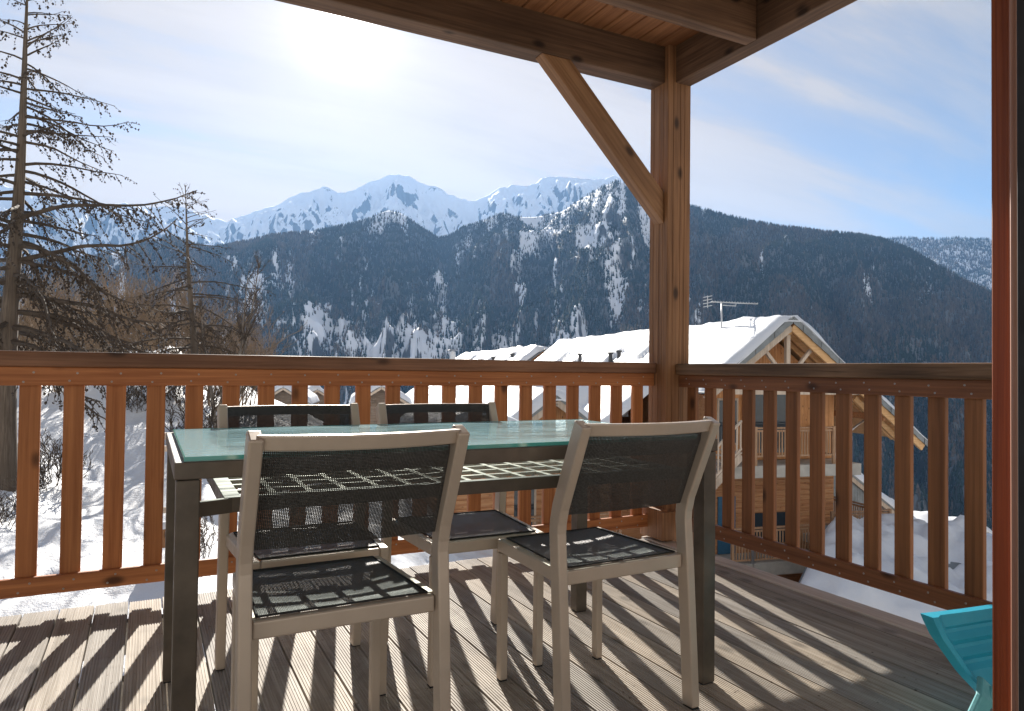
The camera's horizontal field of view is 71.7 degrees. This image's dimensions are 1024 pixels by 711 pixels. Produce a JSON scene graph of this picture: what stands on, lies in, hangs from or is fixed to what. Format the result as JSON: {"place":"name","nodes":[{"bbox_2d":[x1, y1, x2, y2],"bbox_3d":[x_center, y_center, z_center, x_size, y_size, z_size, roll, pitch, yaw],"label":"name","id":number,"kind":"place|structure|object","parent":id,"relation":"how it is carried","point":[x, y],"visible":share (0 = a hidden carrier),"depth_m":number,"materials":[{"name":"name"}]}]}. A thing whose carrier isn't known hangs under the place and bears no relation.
{"place":"outdoors","nodes":[
{"label":"outdoors","id":0,"kind":"place"},
{"bbox_2d":[0,346,544,710],"bbox_3d":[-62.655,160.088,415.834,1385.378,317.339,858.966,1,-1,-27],"label":"snowy ground","id":1,"kind":"structure","parent":0,"point":[48,550],"depth_m":9.71,"materials":[{"name":"white snow"}]},
{"bbox_2d":[0,470,43,528],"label":"twiggy bush","id":2,"kind":"object","parent":1,"relation":"on","point":[2,514],"visible":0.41,"depth_m":8.51,"materials":[{"name":"brown plant"}]},
{"bbox_2d":[0,266,61,350],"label":"bare shrub","id":3,"kind":"object","parent":1,"relation":"on","point":[24,317],"visible":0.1,"depth_m":18.01,"materials":[{"name":"brown plant"}]},
{"bbox_2d":[1,262,105,340],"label":"bare shrub","id":4,"kind":"object","parent":1,"relation":"on","point":[61,293],"visible":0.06,"depth_m":26.45,"materials":[{"name":"brown plant"}]},
{"bbox_2d":[18,275,108,391],"bbox_3d":[-9.621,-0.400,15.171,1.734,2.609,1.784,0,-1,9],"label":"tree","id":5,"kind":"object","parent":1,"relation":"on","point":[69,334],"visible":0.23,"depth_m":15.12,"materials":[{"name":"brown plant"}]},
{"bbox_2d":[39,425,93,490],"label":"twiggy bush","id":6,"kind":"object","parent":1,"relation":"on","point":[42,472],"visible":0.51,"depth_m":10.35,"materials":[{"name":"brown plant"}]},
{"bbox_2d":[18,248,122,348],"bbox_3d":[-14.273,-1.398,21.942,3.653,3.884,3.128,0,-1,31],"label":"bare shrub","id":7,"kind":"object","parent":1,"relation":"on","point":[54,295],"visible":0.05,"depth_m":21.68,"materials":[{"name":"brown plant"}]},
{"bbox_2d":[0,248,157,351],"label":"bare shrub","id":8,"kind":"object","parent":1,"relation":"on","point":[63,297],"visible":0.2,"depth_m":18.14,"materials":[{"name":"brown plant"}]},
{"bbox_2d":[54,286,130,351],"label":"bare shrub","id":9,"kind":"object","parent":1,"relation":"on","point":[96,325],"visible":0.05,"depth_m":29.12,"materials":[{"name":"brown plant"}]},
{"bbox_2d":[0,0,209,491],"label":"larch tree","id":10,"kind":"object","parent":1,"relation":"on","point":[15,281],"visible":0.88,"depth_m":9.81,"materials":[{"name":"brown plant"}]},
{"bbox_2d":[61,266,157,351],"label":"bare shrub","id":11,"kind":"object","parent":1,"relation":"on","point":[103,296],"visible":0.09,"depth_m":24.04,"materials":[{"name":"brown plant"}]},
{"bbox_2d":[77,253,178,352],"bbox_3d":[-9.558,-0.962,17.541,2.156,3.152,2.095,2,-1,-35],"label":"bare shrub","id":12,"kind":"object","parent":1,"relation":"on","point":[117,329],"visible":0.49,"depth_m":17.48,"materials":[{"name":"brown plant"}]},
{"bbox_2d":[109,302,159,351],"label":"bare shrub","id":13,"kind":"object","parent":1,"relation":"on","point":[137,336],"visible":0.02,"depth_m":31.81,"materials":[{"name":"brown plant"}]},
{"bbox_2d":[126,386,146,411],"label":"twiggy bush","id":14,"kind":"object","parent":1,"relation":"on","point":[133,389],"visible":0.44,"depth_m":14.88,"materials":[{"name":"brown plant"}]},
{"bbox_2d":[101,245,201,350],"bbox_3d":[-11.431,-1.721,22.266,3.128,3.884,3.653,0,-2,43],"label":"bare shrub","id":15,"kind":"object","parent":1,"relation":"on","point":[152,298],"visible":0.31,"depth_m":21.97,"materials":[{"name":"brown plant"}]},
{"bbox_2d":[162,433,166,547],"bbox_3d":[-3.640,2.135,7.679,0.420,2.600,0.180,1,-1,-23],"label":"balustrade","id":16,"kind":"object","parent":1,"relation":"on","point":[164,522],"visible":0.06,"depth_m":7.60,"materials":[{"name":"brown wood"}]},
{"bbox_2d":[91,269,267,353],"bbox_3d":[-8.220,-0.665,17.699,4.095,3.014,2.868,1,-1,-21],"label":"bare shrub","id":17,"kind":"object","parent":1,"relation":"on","point":[158,351],"visible":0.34,"depth_m":17.20,"materials":[{"name":"brown plant"}]},
{"bbox_2d":[89,183,275,409],"bbox_3d":[-7.129,-0.961,15.487,3.774,5.595,4.278,1,-1,-27],"label":"larch tree","id":18,"kind":"object","parent":1,"relation":"on","point":[192,346],"visible":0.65,"depth_m":15.47,"materials":[{"name":"brown plant"}]},
{"bbox_2d":[166,386,204,403],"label":"twiggy bush","id":19,"kind":"object","parent":1,"relation":"on","point":[177,391],"visible":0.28,"depth_m":15.33,"materials":[{"name":"brown plant"}]},
{"bbox_2d":[142,263,236,352],"bbox_3d":[-9.428,-1.117,20.759,2.696,3.210,2.531,1,-1,-25],"label":"bare shrub","id":20,"kind":"object","parent":1,"relation":"on","point":[183,302],"visible":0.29,"depth_m":20.91,"materials":[{"name":"brown plant"}]},
{"bbox_2d":[165,388,221,450],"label":"twiggy bush","id":21,"kind":"object","parent":1,"relation":"on","point":[210,419],"visible":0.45,"depth_m":13.52,"materials":[{"name":"brown plant"}]},
{"bbox_2d":[160,288,246,353],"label":"bare shrub","id":22,"kind":"object","parent":1,"relation":"on","point":[209,323],"visible":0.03,"depth_m":30.04,"materials":[{"name":"brown plant"}]},
{"bbox_2d":[200,516,217,558],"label":"twiggy bush","id":23,"kind":"object","parent":1,"relation":"on","point":[203,541],"visible":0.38,"depth_m":8.20,"materials":[{"name":"brown plant"}]},
{"bbox_2d":[143,282,275,409],"bbox_3d":[-6.997,-0.193,16.453,2.465,3.060,2.878,2,-1,-38],"label":"bare shrub","id":24,"kind":"object","parent":1,"relation":"on","point":[208,389],"visible":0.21,"depth_m":16.38,"materials":[{"name":"brown plant"}]},
{"bbox_2d":[149,298,307,404],"bbox_3d":[-7.631,-0.046,18.974,4.247,3.126,2.974,1,-1,-27],"label":"bare shrub","id":25,"kind":"object","parent":1,"relation":"on","point":[256,345],"visible":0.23,"depth_m":19.61,"materials":[{"name":"brown plant"}]},
{"bbox_2d":[187,250,270,425],"bbox_3d":[-5.956,-0.172,14.905,1.738,4.082,1.525,1,-1,-27],"label":"bare shrub","id":26,"kind":"object","parent":1,"relation":"on","point":[247,329],"visible":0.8,"depth_m":14.77,"materials":[{"name":"brown plant"}]},
{"bbox_2d":[217,324,281,405],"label":"bare shrub","id":27,"kind":"object","parent":1,"relation":"on","point":[248,387],"visible":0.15,"depth_m":17.83,"materials":[{"name":"brown plant"}]},
{"bbox_2d":[217,305,297,386],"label":"bare shrub","id":28,"kind":"object","parent":1,"relation":"on","point":[256,337],"visible":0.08,"depth_m":24.49,"materials":[{"name":"brown plant"}]},
{"bbox_2d":[275,386,319,404],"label":"chalet","id":29,"kind":"object","parent":1,"relation":"on","point":[282,394],"visible":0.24,"depth_m":67.34,"materials":[{"name":"brown stone"}]},
{"bbox_2d":[308,386,323,415],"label":"chalet","id":30,"kind":"object","parent":1,"relation":"on","point":[318,391],"visible":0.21,"depth_m":79.58,"materials":[{"name":"grey stone"}]},
{"bbox_2d":[349,386,411,423],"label":"chalet","id":31,"kind":"object","parent":1,"relation":"on","point":[377,394],"visible":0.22,"depth_m":59.58,"materials":[{"name":"brown stone"}]},
{"bbox_2d":[400,397,535,529],"bbox_3d":[-1.454,4.261,19.249,2.700,6.265,4.030,1,-1,-23],"label":"chalet","id":32,"kind":"object","parent":1,"relation":"on","point":[486,502],"visible":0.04,"depth_m":18.02,"materials":[{"name":"brown wood"}]},
{"bbox_2d":[406,345,548,403],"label":"chalet","id":33,"kind":"object","parent":1,"relation":"on","point":[529,352],"visible":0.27,"depth_m":55.51,"materials":[{"name":"grey stone"}]},
{"bbox_2d":[466,386,629,545],"bbox_3d":[0.230,5.435,25.561,5.117,8.886,9.302,1,-1,-15],"label":"chalet","id":34,"kind":"object","parent":1,"relation":"on","point":[513,412],"visible":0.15,"depth_m":21.86,"materials":[{"name":"white wood"}]},
{"bbox_2d":[514,475,535,524],"bbox_3d":[0.290,4.577,21.772,0.940,1.950,0.065,1,-1,-15],"label":"window","id":35,"kind":"structure","parent":34,"relation":"in","point":[533,492],"depth_m":21.82,"materials":[{"name":"grey glass"}]},
{"bbox_2d":[534,315,927,581],"bbox_3d":[5.761,4.985,35.870,13.610,12.690,24.752,1,-1,-15],"label":"chalet","id":36,"kind":"object","parent":1,"relation":"on","point":[772,339],"visible":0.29,"depth_m":26.01,"materials":[{"name":"brown wood"}]},
{"bbox_2d":[717,496,735,553],"bbox_3d":[7.743,6.120,25.603,0.700,2.050,0.054,1,-1,-15],"label":"door","id":37,"kind":"structure","parent":36,"relation":"in","point":[722,547],"depth_m":25.52,"materials":[{"name":"blue glass"}]},
{"bbox_2d":[717,398,737,444],"bbox_3d":[7.809,2.397,25.686,0.850,1.700,0.052,1,-1,-15],"label":"window","id":38,"kind":"structure","parent":36,"relation":"in","point":[719,400],"depth_m":25.59,"materials":[{"name":"grey glass"}]},
{"bbox_2d":[703,296,757,327],"bbox_3d":[8.564,-1.481,27.701,2.169,1.700,0.327,1,-1,0],"label":"tv antenna","id":39,"kind":"object","parent":36,"relation":"on","point":[722,305],"visible":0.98,"depth_m":27.70,"materials":[{"name":"metal"}]},
{"bbox_2d":[755,395,762,454],"bbox_3d":[8.849,2.490,25.968,0.960,2.310,0.053,1,-1,-15],"label":"window","id":40,"kind":"structure","parent":36,"relation":"in","point":[758,398],"depth_m":26.00,"materials":[{"name":"grey glass"}]},
{"bbox_2d":[755,512,784,541],"bbox_3d":[9.671,6.329,26.123,2.000,1.100,0.055,1,-1,-15],"label":"window","id":41,"kind":"structure","parent":36,"relation":"in","point":[780,515],"depth_m":26.13,"materials":[{"name":"blue glass"}]},
{"bbox_2d":[777,395,785,454],"bbox_3d":[9.960,2.434,26.270,0.960,2.460,0.053,1,-1,-15],"label":"window","id":42,"kind":"structure","parent":36,"relation":"in","point":[781,399],"depth_m":26.25,"materials":[{"name":"grey glass"}]},
{"bbox_2d":[833,473,916,518],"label":"house","id":43,"kind":"structure","parent":1,"relation":"on","point":[858,490],"depth_m":32.19,"materials":[{"name":"grey stone"}]},
{"bbox_2d":[798,513,991,624],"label":"snow","id":44,"kind":"structure","parent":1,"relation":"on","point":[898,605],"depth_m":20.30,"materials":[{"name":"white snow"}]},
{"bbox_2d":[914,511,991,533],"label":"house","id":45,"kind":"structure","parent":1,"relation":"on","point":[922,515],"depth_m":38.39,"materials":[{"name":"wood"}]},
{"bbox_2d":[0,174,623,258],"bbox_3d":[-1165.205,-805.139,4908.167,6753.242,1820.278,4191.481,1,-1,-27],"label":"mountain","id":46,"kind":"structure","parent":0,"point":[435,210],"depth_m":5687.43,"materials":[{"name":"white snow"}]},
{"bbox_2d":[0,197,583,257],"bbox_3d":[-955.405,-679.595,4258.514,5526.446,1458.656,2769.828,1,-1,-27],"label":"forest","id":47,"kind":"object","parent":46,"relation":"on","point":[153,230],"visible":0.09,"depth_m":4603.62,"materials":[{"name":"green plant"}]},
{"bbox_2d":[0,182,991,521],"bbox_3d":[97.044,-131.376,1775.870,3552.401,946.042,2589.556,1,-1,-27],"label":"hillside","id":48,"kind":"structure","parent":0,"point":[418,346],"depth_m":1773.36,"materials":[{"name":"green plant"}]},
{"bbox_2d":[0,179,991,529],"bbox_3d":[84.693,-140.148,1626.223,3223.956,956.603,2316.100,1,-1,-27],"label":"forest","id":49,"kind":"object","parent":48,"relation":"on","point":[956,285],"visible":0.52,"depth_m":1791.33,"materials":[{"name":"green plant"}]},
{"bbox_2d":[0,0,991,239],"label":"sky","id":50,"kind":"structure","parent":0,"point":[873,117],"materials":[{"name":"blue"}]},
{"bbox_2d":[0,536,992,710],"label":"deck","id":51,"kind":"structure","parent":0,"point":[783,644],"depth_m":2.47,"materials":[{"name":"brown wood"}]},
{"bbox_2d":[214,403,388,710],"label":"garden chair","id":52,"kind":"object","parent":51,"relation":"on","point":[272,416],"visible":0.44,"depth_m":2.32,"materials":[{"name":"beige metal"}]},
{"bbox_2d":[230,425,469,710],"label":"garden chair","id":53,"kind":"object","parent":51,"relation":"on","point":[249,623],"visible":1,"depth_m":1.60,"materials":[{"name":"beige metal"}]},
{"bbox_2d":[162,419,717,710],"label":"garden table","id":54,"kind":"object","parent":51,"relation":"on","point":[186,508],"visible":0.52,"depth_m":2.09,"materials":[{"name":"teal glass"}]},
{"bbox_2d":[376,402,543,687],"bbox_3d":[-0.197,0.615,2.571,0.485,0.869,0.575,1,-1,-26],"label":"garden chair","id":55,"kind":"object","parent":51,"relation":"on","point":[499,519],"visible":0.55,"depth_m":2.57,"materials":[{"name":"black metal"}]},
{"bbox_2d":[275,0,856,541],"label":"timber porch","id":56,"kind":"object","parent":51,"relation":"on","point":[667,52],"visible":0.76,"depth_m":4.01,"materials":[{"name":"brown wood"}]},
{"bbox_2d":[0,350,655,598],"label":"wooden railing","id":57,"kind":"object","parent":56,"relation":"attached to","point":[30,374],"visible":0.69,"depth_m":3.07,"materials":[{"name":"wood"}]},
{"bbox_2d":[676,363,991,609],"bbox_3d":[2.093,0.508,2.130,0.140,0.976,4.689,1,-1,-27],"label":"wooden railing","id":58,"kind":"object","parent":56,"relation":"attached to","point":[938,385],"visible":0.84,"depth_m":3.13,"materials":[{"name":"wood"}]},
{"bbox_2d":[496,417,719,710],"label":"garden chair","id":59,"kind":"object","parent":51,"relation":"on","point":[524,550],"visible":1,"depth_m":2.03,"materials":[{"name":"beige metal"}]},
{"bbox_2d":[920,604,992,710],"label":"folding chair","id":60,"kind":"object","parent":51,"relation":"on","point":[962,638],"visible":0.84,"depth_m":1.95,"materials":[{"name":"teal plastic"}]},
{"bbox_2d":[991,0,1023,710],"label":"door frame","id":61,"kind":"object","parent":51,"relation":"on","point":[1007,71],"visible":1,"depth_m":1.23,"materials":[{"name":"brown wood"}]},
{"bbox_2d":[890,238,991,289],"bbox_3d":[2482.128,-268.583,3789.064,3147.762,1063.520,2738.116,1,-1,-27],"label":"hill","id":62,"kind":"structure","parent":0,"point":[960,264],"depth_m":4284.41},
{"bbox_2d":[888,236,991,291],"bbox_3d":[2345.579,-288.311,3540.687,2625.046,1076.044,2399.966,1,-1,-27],"label":"forest","id":63,"kind":"object","parent":62,"relation":"on","point":[985,263],"visible":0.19,"depth_m":4310.10,"materials":[{"name":"green plant"}]}
]}

